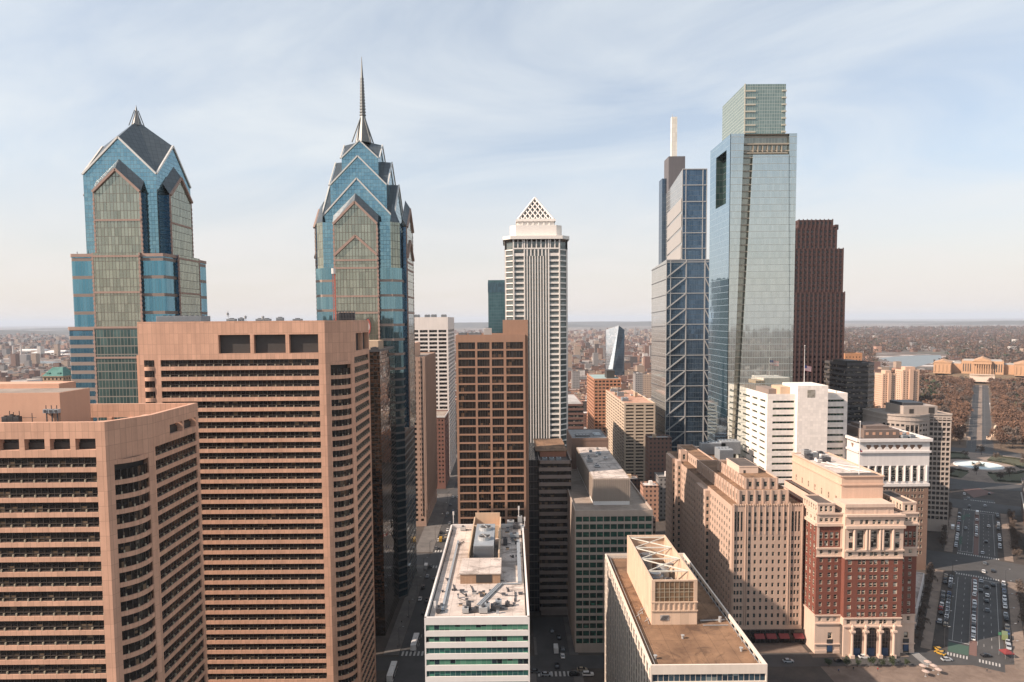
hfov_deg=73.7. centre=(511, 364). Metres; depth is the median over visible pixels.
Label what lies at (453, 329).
window
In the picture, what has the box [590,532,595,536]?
window
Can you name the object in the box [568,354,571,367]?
city building
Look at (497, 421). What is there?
window
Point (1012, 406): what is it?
bare tree
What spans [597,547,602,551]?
window
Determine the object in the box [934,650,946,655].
car
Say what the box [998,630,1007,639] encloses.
food truck
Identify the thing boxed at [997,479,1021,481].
hedge
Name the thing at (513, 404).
window
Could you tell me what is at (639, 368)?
city building
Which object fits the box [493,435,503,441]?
window
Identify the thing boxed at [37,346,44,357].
city building
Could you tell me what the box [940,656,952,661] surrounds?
car
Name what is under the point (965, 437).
memorial
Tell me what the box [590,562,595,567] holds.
window
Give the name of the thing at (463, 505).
window
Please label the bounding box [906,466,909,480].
window
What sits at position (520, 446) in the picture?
window
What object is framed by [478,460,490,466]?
window
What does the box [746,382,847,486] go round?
white office block
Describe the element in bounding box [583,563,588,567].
window
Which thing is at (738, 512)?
window
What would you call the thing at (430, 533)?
pavement
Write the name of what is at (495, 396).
window
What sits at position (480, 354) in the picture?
window
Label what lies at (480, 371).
window
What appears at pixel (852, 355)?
orange brick tower
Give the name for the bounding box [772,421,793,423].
window
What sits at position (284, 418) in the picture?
office tower
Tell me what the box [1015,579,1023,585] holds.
bare tree
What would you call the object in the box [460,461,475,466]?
window
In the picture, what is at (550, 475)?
dark banded block
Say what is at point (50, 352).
pale shed
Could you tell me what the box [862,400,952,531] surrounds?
round tower
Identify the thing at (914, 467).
window
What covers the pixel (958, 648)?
green lane
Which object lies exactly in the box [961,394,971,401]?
bare tree
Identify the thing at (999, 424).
bare tree
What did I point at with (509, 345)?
window
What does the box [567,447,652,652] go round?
office slab
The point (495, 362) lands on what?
window
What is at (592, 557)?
window
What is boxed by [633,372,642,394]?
city building
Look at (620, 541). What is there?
window
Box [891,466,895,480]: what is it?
window
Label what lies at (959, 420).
bare tree
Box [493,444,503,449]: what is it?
window
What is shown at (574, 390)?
city building
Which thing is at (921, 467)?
window
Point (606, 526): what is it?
window
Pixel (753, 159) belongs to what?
glass skyscraper
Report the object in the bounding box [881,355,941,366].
river
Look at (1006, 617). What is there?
parked car
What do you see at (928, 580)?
bare tree
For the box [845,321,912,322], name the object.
hills
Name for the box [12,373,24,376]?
city building
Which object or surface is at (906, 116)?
sky
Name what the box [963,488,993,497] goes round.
planting bed
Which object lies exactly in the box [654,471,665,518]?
city building
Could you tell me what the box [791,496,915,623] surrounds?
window
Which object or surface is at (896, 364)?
city building
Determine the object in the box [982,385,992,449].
parkway
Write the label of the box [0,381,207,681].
office tower
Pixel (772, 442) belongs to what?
window
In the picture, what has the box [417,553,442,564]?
street
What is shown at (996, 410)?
bare tree
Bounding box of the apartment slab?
[606,387,654,480]
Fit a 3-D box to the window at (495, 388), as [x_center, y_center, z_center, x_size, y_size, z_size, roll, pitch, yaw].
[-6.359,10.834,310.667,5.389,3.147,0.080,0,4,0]
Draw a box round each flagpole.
[804,345,810,375]
[859,421,861,469]
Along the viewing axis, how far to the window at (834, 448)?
408.47 m
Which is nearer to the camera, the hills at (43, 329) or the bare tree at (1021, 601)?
the bare tree at (1021, 601)
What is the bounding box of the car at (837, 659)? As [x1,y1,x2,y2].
[833,657,845,662]
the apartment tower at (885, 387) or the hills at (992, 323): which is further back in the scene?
the hills at (992, 323)
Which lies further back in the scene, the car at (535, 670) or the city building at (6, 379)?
the city building at (6, 379)
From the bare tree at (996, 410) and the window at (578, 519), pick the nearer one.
the window at (578, 519)
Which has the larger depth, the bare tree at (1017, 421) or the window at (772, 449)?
the bare tree at (1017, 421)
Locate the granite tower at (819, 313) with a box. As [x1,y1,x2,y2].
[792,219,844,384]
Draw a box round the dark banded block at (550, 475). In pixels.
[529,438,571,614]
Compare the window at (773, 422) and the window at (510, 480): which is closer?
the window at (510, 480)
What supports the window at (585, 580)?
in the office slab at (610, 509)
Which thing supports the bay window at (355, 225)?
in the glass skyscraper at (363, 227)
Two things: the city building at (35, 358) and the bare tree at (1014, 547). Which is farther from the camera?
the city building at (35, 358)
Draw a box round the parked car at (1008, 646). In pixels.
[1006,643,1011,649]
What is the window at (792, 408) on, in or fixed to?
in the white office block at (785, 420)
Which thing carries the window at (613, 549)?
in the office slab at (610, 509)
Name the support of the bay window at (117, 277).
in the glass skyscraper at (135, 264)
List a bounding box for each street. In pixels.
[376,651,1013,669]
[393,478,457,681]
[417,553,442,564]
[437,485,986,493]
[532,617,573,681]
[926,550,1023,582]
[949,498,1021,515]
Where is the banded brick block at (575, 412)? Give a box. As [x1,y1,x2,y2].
[568,393,583,428]
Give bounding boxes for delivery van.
[553,643,558,653]
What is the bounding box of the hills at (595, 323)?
[568,321,623,324]
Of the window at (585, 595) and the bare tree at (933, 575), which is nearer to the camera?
the window at (585, 595)
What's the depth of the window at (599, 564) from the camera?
299.72 m
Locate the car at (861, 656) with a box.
[858,654,868,658]
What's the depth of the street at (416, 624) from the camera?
340.15 m
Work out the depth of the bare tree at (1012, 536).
440.16 m
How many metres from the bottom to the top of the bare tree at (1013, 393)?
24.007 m
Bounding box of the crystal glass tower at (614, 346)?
[605,326,624,374]
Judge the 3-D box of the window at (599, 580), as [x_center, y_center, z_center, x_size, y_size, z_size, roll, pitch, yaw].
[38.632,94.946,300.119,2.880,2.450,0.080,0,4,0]
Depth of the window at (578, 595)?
300.60 m
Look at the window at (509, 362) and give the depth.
309.99 m
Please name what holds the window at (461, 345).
in the office tower at (492, 422)
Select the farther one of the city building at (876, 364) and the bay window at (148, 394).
the city building at (876, 364)
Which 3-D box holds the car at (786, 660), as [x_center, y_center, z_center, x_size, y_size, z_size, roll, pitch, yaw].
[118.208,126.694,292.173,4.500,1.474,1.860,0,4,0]
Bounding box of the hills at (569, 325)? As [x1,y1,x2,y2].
[454,324,625,327]
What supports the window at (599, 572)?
in the office slab at (610, 509)
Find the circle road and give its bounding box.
[949,447,1022,490]
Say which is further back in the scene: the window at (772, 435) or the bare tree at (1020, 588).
the window at (772, 435)
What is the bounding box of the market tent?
[999,649,1014,655]
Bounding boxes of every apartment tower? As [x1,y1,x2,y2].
[874,370,895,407]
[895,366,919,401]
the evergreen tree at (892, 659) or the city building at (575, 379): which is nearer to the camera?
the evergreen tree at (892, 659)
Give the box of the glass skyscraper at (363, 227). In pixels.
[313,57,416,598]
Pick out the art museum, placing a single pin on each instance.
(981, 365)
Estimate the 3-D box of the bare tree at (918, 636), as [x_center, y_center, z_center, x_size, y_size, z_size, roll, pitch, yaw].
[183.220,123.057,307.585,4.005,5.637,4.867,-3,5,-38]
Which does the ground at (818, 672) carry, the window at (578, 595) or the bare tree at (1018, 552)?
the bare tree at (1018, 552)
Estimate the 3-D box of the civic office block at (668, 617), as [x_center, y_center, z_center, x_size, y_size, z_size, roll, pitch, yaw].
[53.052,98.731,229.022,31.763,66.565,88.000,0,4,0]
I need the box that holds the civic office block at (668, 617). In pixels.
[605,535,766,681]
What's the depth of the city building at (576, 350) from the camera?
2429.41 m
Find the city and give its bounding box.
[0,327,1023,428]
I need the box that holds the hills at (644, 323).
[594,321,650,325]
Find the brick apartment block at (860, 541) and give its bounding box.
[784,449,919,658]
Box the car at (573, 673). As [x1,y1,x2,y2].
[569,671,579,676]
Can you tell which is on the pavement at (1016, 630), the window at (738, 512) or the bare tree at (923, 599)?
the bare tree at (923, 599)
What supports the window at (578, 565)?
in the office slab at (610, 509)
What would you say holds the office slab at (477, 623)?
on the ground at (818, 672)
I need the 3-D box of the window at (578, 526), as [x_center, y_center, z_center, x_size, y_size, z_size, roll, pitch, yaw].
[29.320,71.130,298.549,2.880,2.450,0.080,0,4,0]
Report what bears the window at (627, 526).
in the office slab at (610, 509)
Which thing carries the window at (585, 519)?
in the office slab at (610, 509)
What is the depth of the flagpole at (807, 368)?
410.26 m
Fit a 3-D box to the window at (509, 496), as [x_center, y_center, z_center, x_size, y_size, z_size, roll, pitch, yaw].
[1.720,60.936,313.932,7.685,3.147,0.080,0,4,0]
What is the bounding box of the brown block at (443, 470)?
[436,410,449,488]
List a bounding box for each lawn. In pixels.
[950,453,970,458]
[950,469,968,477]
[951,384,973,447]
[987,455,1023,466]
[987,473,1023,482]
[989,385,1023,452]
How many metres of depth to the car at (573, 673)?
281.68 m
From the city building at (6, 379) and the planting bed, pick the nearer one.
the planting bed
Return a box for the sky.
[0,0,1023,325]
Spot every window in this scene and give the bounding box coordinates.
[91,159,145,252]
[91,252,143,326]
[93,326,137,420]
[144,360,153,366]
[144,371,154,376]
[145,381,154,387]
[145,391,154,397]
[163,167,193,257]
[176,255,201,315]
[313,202,323,309]
[332,193,379,339]
[402,201,415,426]
[415,453,423,520]
[448,329,454,450]
[458,342,474,348]
[458,351,474,357]
[458,359,474,365]
[458,368,474,374]
[459,376,474,382]
[459,385,475,391]
[459,393,475,399]
[459,402,475,408]
[459,410,475,416]
[459,419,475,425]
[459,427,475,433]
[459,435,475,441]
[459,444,475,450]
[460,452,475,458]
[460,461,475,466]
[460,469,476,475]
[460,477,476,483]
[460,486,476,491]
[460,494,476,500]
[460,502,476,508]
[460,510,476,516]
[460,519,473,523]
[477,342,489,348]
[477,351,489,357]
[477,359,489,365]
[477,368,489,374]
[478,376,489,382]
[478,385,489,391]
[478,393,489,399]
[478,402,489,408]
[478,410,489,416]
[478,419,489,424]
[478,427,489,433]
[478,435,489,441]
[478,444,490,450]
[478,452,490,458]
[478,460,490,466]
[479,469,490,475]
[479,477,490,483]
[479,485,490,491]
[492,342,503,348]
[492,351,503,357]
[492,359,503,365]
[492,368,503,374]
[492,376,503,382]
[492,385,503,391]
[492,393,503,399]
[492,402,503,407]
[492,410,503,416]
[492,418,503,424]
[492,427,503,433]
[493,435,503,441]
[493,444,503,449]
[506,342,522,348]
[506,350,522,357]
[506,359,522,365]
[506,368,522,373]
[506,376,522,382]
[506,384,522,390]
[507,393,522,399]
[507,401,522,407]
[507,410,523,416]
[507,418,523,424]
[507,427,523,433]
[507,435,523,441]
[507,443,523,449]
[507,452,523,458]
[507,460,523,466]
[507,469,523,474]
[507,477,523,483]
[507,485,523,491]
[507,494,523,499]
[507,502,523,507]
[507,510,523,516]
[508,518,523,524]
[576,517,581,521]
[576,524,581,529]
[576,532,581,536]
[576,540,581,544]
[576,547,581,552]
[576,555,581,559]
[576,563,581,567]
[576,570,581,575]
[576,578,581,582]
[576,585,581,590]
[576,585,604,643]
[576,593,581,597]
[583,517,588,521]
[583,524,588,529]
[583,532,588,536]
[583,540,588,544]
[583,547,588,552]
[583,555,588,559]
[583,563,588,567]
[583,570,588,575]
[583,578,588,582]
[583,585,588,590]
[587,376,604,432]
[590,516,595,521]
[590,524,595,529]
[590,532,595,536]
[590,540,595,544]
[590,547,595,552]
[590,555,595,559]
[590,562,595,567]
[590,570,595,574]
[590,578,595,582]
[590,585,595,590]
[597,516,602,521]
[597,524,602,529]
[597,532,602,536]
[597,539,602,544]
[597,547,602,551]
[597,555,602,559]
[597,562,602,567]
[597,570,602,574]
[597,578,602,582]
[597,585,602,590]
[604,516,609,521]
[604,524,609,528]
[604,532,609,536]
[604,539,609,544]
[604,547,609,551]
[606,392,620,465]
[611,516,616,521]
[611,524,616,528]
[611,532,616,536]
[611,539,616,544]
[611,547,616,551]
[617,547,623,551]
[618,516,623,521]
[618,524,623,528]
[618,532,623,536]
[618,539,623,544]
[625,516,630,521]
[625,524,630,528]
[631,516,637,521]
[631,524,637,528]
[638,516,644,520]
[638,524,644,528]
[645,516,651,520]
[645,524,651,528]
[666,448,799,624]
[737,512,738,531]
[741,512,742,531]
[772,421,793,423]
[772,428,793,430]
[772,435,792,436]
[772,442,792,443]
[772,449,792,450]
[772,456,792,457]
[772,463,791,464]
[772,469,791,471]
[773,401,793,402]
[773,407,793,409]
[773,414,793,416]
[776,476,791,477]
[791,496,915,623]
[795,222,843,382]
[795,511,796,530]
[798,511,799,530]
[827,420,842,421]
[827,427,842,428]
[827,434,842,435]
[827,441,842,442]
[827,447,842,449]
[828,399,843,401]
[828,406,843,408]
[828,413,842,414]
[853,628,861,655]
[857,530,862,547]
[867,627,875,655]
[871,530,876,546]
[875,375,894,405]
[877,466,881,473]
[882,627,889,655]
[884,466,888,480]
[884,530,889,546]
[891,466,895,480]
[895,371,917,400]
[898,466,902,480]
[905,488,922,553]
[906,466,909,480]
[913,466,916,480]
[920,466,923,480]
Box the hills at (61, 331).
[53,330,68,331]
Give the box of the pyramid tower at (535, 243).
[503,197,568,448]
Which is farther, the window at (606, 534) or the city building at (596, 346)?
the city building at (596, 346)
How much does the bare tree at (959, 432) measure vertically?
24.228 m
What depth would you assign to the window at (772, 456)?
405.49 m
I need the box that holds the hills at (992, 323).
[895,321,1023,324]
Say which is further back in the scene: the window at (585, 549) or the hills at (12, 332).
the hills at (12, 332)
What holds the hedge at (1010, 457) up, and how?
on the lawn at (1009, 460)
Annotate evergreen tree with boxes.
[824,659,831,664]
[843,655,851,666]
[867,657,876,663]
[877,659,885,666]
[889,655,895,666]
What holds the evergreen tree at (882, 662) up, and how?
on the plaza at (883, 674)
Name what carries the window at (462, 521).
in the office tower at (492, 422)
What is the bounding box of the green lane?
[948,514,969,655]
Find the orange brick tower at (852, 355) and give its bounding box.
[844,352,861,360]
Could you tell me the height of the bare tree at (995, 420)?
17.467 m
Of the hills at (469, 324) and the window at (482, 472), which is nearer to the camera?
the window at (482, 472)
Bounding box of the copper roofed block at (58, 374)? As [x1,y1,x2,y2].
[41,367,70,380]
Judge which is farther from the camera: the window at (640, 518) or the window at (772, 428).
the window at (772, 428)
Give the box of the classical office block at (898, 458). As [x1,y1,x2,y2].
[844,421,932,569]
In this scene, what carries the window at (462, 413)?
in the office tower at (492, 422)
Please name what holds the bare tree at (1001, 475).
on the lawn at (1007, 477)
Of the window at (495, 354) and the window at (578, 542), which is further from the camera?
the window at (495, 354)
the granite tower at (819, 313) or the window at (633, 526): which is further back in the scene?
the granite tower at (819, 313)
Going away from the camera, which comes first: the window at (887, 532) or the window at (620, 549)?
the window at (887, 532)
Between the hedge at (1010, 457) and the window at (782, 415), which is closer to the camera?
the window at (782, 415)
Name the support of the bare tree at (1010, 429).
on the boulevard lawn at (1018, 446)
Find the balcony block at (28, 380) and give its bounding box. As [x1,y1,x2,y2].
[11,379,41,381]
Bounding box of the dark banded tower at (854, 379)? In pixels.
[824,359,874,422]
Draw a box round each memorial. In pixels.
[953,425,970,439]
[986,425,996,439]
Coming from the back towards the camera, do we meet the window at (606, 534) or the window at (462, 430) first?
the window at (462, 430)
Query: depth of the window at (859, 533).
293.63 m
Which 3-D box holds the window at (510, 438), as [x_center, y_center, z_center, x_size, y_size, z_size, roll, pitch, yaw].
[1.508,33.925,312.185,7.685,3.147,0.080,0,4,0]
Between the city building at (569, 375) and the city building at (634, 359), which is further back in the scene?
the city building at (634, 359)
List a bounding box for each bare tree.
[914,630,923,642]
[915,625,924,631]
[916,615,930,624]
[918,606,925,617]
[920,602,929,609]
[921,596,929,603]
[922,588,931,600]
[924,575,932,584]
[924,585,933,592]
[925,562,934,569]
[925,566,935,575]
[926,573,937,583]
[936,535,946,547]
[939,405,949,411]
[940,531,947,539]
[951,399,963,412]
[953,411,968,420]
[953,425,966,443]
[954,418,965,423]
[955,384,965,392]
[955,407,971,416]
[957,401,973,411]
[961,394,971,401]
[961,402,971,411]
[962,391,973,397]
[971,465,979,472]
[975,445,984,454]
[985,377,998,384]
[987,427,1005,443]
[990,412,1006,420]
[991,406,1001,415]
[991,417,1003,422]
[995,422,1005,426]
[995,429,1012,448]
[995,472,1005,478]
[1000,421,1017,428]
[1002,403,1015,412]
[1002,425,1019,436]
[1003,411,1013,417]
[1005,390,1019,397]
[1005,466,1016,476]
[1006,419,1020,428]
[1007,431,1021,447]
[1007,511,1014,519]
[1009,528,1018,537]
[1009,537,1018,545]
[1010,534,1021,540]
[1011,544,1019,549]
[1012,414,1023,421]
[1012,549,1022,559]
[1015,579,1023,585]
[1016,583,1023,592]
[1018,598,1023,608]
[1018,610,1023,622]
[1019,428,1023,442]
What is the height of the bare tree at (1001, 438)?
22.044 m
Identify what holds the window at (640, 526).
in the office slab at (610, 509)
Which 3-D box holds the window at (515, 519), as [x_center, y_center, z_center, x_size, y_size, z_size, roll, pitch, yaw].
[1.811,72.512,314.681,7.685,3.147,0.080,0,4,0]
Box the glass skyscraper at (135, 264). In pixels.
[68,106,207,420]
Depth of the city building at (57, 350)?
2978.19 m
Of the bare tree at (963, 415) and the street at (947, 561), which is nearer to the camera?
the street at (947, 561)
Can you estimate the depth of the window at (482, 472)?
313.18 m
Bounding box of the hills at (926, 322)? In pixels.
[868,321,973,323]
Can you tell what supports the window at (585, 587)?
in the office slab at (610, 509)
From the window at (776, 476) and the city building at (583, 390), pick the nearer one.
the window at (776, 476)
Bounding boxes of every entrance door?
[827,639,832,652]
[903,639,908,651]
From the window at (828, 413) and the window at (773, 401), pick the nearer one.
the window at (773, 401)
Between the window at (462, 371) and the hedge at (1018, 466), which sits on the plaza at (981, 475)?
the hedge at (1018, 466)
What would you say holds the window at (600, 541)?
in the office slab at (610, 509)
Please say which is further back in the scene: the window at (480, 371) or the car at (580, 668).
the window at (480, 371)
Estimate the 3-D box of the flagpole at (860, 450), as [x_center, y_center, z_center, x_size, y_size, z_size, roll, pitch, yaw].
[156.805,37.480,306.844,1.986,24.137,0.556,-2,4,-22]
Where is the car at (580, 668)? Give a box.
[577,666,587,671]
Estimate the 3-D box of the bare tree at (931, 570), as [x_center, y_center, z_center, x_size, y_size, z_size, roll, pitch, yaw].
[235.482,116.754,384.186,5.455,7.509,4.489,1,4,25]
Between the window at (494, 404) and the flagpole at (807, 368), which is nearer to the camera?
the window at (494, 404)
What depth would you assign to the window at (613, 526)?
298.62 m
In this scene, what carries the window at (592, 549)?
in the office slab at (610, 509)
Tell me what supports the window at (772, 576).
in the stepped office building at (734, 530)
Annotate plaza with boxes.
[821,666,939,681]
[923,665,1023,681]
[950,453,1023,481]
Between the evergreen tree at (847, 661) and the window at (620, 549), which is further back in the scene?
the window at (620, 549)
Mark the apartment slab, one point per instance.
(630, 419)
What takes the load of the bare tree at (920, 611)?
on the pavement at (1016, 630)
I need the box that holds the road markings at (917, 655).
[401,550,929,676]
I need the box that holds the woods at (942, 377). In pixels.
[1,325,1023,441]
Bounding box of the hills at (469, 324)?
[454,322,487,326]
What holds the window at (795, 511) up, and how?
in the stepped office building at (734, 530)
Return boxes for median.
[969,511,978,655]
[976,385,981,448]
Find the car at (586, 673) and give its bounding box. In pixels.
[582,670,593,676]
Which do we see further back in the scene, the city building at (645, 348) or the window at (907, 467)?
the city building at (645, 348)
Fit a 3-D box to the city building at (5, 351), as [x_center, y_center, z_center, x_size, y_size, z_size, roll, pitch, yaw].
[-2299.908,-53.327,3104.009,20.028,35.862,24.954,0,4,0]
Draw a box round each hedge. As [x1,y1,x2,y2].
[950,457,969,458]
[987,459,1023,468]
[988,470,1023,473]
[996,455,1023,460]
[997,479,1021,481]
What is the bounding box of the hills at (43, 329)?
[13,328,67,330]
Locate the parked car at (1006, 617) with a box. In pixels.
[1004,615,1008,621]
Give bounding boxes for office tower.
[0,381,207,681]
[136,268,375,681]
[414,314,455,474]
[414,342,437,525]
[456,320,529,615]
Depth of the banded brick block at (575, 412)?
564.46 m
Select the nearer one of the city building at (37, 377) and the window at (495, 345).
the window at (495, 345)
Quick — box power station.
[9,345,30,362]
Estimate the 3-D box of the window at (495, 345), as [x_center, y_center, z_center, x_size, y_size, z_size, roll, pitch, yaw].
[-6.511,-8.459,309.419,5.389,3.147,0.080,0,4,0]
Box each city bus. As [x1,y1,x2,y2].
[387,661,397,681]
[410,633,419,650]
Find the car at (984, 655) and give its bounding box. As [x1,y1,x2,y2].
[980,653,992,657]
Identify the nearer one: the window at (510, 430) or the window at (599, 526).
the window at (599, 526)
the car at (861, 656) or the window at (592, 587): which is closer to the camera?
the car at (861, 656)
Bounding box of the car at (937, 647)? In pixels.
[933,646,943,650]
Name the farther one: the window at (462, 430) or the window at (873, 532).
the window at (462, 430)
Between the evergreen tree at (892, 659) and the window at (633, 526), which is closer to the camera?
the evergreen tree at (892, 659)
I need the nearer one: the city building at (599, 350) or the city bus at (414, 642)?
the city bus at (414, 642)
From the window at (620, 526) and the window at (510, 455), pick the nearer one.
the window at (620, 526)
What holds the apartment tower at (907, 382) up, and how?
on the ground at (818, 672)
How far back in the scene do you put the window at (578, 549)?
299.28 m
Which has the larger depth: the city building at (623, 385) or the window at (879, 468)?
the city building at (623, 385)
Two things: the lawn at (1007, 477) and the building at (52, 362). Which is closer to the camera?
the lawn at (1007, 477)
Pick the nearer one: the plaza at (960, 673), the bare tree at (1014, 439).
the plaza at (960, 673)
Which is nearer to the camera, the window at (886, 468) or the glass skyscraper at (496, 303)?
the window at (886, 468)
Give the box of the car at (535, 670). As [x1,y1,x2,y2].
[530,668,540,673]
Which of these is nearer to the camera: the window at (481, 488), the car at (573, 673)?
the car at (573, 673)
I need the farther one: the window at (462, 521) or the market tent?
the window at (462, 521)
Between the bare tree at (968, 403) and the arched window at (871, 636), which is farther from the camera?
the bare tree at (968, 403)
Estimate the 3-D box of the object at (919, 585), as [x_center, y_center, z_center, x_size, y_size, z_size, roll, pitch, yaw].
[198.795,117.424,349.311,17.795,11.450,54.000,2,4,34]
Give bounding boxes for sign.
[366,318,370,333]
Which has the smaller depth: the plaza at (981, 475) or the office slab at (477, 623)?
the office slab at (477, 623)
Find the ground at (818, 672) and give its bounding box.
[0,318,1023,681]
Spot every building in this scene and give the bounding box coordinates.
[0,365,7,369]
[0,372,7,376]
[0,376,11,381]
[1,370,12,373]
[2,348,9,356]
[10,354,19,366]
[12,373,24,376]
[23,374,33,378]
[24,360,31,366]
[29,370,39,376]
[31,353,39,363]
[32,376,42,380]
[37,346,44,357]
[40,361,60,363]
[53,363,60,366]
[54,344,60,355]
[61,361,70,366]
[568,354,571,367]
[568,371,570,381]
[568,388,579,393]
[571,370,579,389]
[573,358,578,363]
[574,346,579,354]
[574,392,580,398]
[578,370,584,375]
[580,388,586,392]
[580,399,586,410]
[588,348,593,354]
[591,366,598,370]
[592,353,597,365]
[594,344,598,352]
[597,348,602,358]
[599,345,604,355]
[618,375,626,383]
[621,383,626,388]
[624,363,630,369]
[627,374,632,378]
[627,474,639,491]
[628,382,632,388]
[629,356,637,362]
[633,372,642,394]
[635,365,643,372]
[640,480,658,520]
[643,356,649,372]
[643,373,650,397]
[644,345,647,352]
[645,434,671,480]
[653,515,655,534]
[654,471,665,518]
[665,439,804,642]
[871,361,879,368]
[873,346,881,351]
[878,367,888,369]
[893,361,901,367]
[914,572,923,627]
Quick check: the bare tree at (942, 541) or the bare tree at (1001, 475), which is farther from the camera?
the bare tree at (1001, 475)
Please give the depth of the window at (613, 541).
299.06 m
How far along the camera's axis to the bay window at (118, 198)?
323.36 m
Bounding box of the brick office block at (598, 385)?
[587,369,620,433]
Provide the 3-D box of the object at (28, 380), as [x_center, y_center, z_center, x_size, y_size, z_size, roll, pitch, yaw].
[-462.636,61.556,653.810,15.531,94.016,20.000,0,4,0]
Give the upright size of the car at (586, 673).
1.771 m
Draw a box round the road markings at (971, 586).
[947,421,999,666]
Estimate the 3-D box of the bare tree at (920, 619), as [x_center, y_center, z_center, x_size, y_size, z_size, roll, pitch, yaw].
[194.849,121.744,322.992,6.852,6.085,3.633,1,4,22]
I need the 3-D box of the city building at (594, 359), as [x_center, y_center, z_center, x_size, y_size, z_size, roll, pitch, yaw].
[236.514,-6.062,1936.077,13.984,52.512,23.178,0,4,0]
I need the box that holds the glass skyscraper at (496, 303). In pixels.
[488,280,504,332]
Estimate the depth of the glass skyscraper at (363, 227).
353.94 m
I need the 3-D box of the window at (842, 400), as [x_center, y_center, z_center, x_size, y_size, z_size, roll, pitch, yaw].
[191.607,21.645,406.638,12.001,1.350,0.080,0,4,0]
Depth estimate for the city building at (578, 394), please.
1054.90 m
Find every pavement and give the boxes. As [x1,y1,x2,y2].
[383,449,583,681]
[752,643,908,657]
[920,507,1023,670]
[950,451,1022,484]
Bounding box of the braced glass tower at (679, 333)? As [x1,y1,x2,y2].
[651,114,708,450]
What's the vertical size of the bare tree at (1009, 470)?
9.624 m
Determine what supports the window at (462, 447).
in the office tower at (492, 422)
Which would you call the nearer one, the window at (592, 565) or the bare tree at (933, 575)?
the window at (592, 565)
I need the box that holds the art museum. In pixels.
[933,356,1023,381]
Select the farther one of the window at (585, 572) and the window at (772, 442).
the window at (772, 442)
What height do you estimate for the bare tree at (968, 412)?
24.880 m
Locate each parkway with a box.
[946,497,1004,672]
[967,385,978,448]
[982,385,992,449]
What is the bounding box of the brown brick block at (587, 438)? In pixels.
[567,429,608,468]
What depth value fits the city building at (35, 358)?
2370.53 m
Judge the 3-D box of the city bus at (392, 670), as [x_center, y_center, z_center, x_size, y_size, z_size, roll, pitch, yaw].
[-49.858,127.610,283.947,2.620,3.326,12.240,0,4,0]
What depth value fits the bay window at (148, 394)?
235.71 m
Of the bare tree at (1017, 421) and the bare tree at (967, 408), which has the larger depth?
the bare tree at (967, 408)
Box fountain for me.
[953,461,1004,469]
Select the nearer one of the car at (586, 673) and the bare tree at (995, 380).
the car at (586, 673)
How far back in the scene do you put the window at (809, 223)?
530.15 m
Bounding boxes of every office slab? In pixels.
[424,506,532,681]
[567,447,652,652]
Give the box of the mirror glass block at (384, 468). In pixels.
[369,340,398,635]
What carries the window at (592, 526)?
in the office slab at (610, 509)
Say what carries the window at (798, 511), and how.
in the stepped office building at (734, 530)
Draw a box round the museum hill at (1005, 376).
[920,372,1023,384]
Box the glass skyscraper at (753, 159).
[707,84,796,457]
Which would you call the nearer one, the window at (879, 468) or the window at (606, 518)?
the window at (606, 518)
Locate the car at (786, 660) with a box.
[782,658,793,662]
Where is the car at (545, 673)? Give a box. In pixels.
[541,671,551,676]
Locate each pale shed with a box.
[17,349,49,351]
[31,351,64,354]
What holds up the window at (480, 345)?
in the office tower at (492, 422)
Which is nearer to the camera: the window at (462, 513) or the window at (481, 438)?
the window at (481, 438)
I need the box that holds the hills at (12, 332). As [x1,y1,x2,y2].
[0,330,68,335]
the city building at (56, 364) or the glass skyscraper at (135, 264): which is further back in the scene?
the city building at (56, 364)
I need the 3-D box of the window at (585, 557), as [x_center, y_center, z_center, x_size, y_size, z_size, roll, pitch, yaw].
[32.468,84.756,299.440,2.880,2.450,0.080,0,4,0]
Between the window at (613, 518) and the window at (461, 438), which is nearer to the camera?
the window at (613, 518)

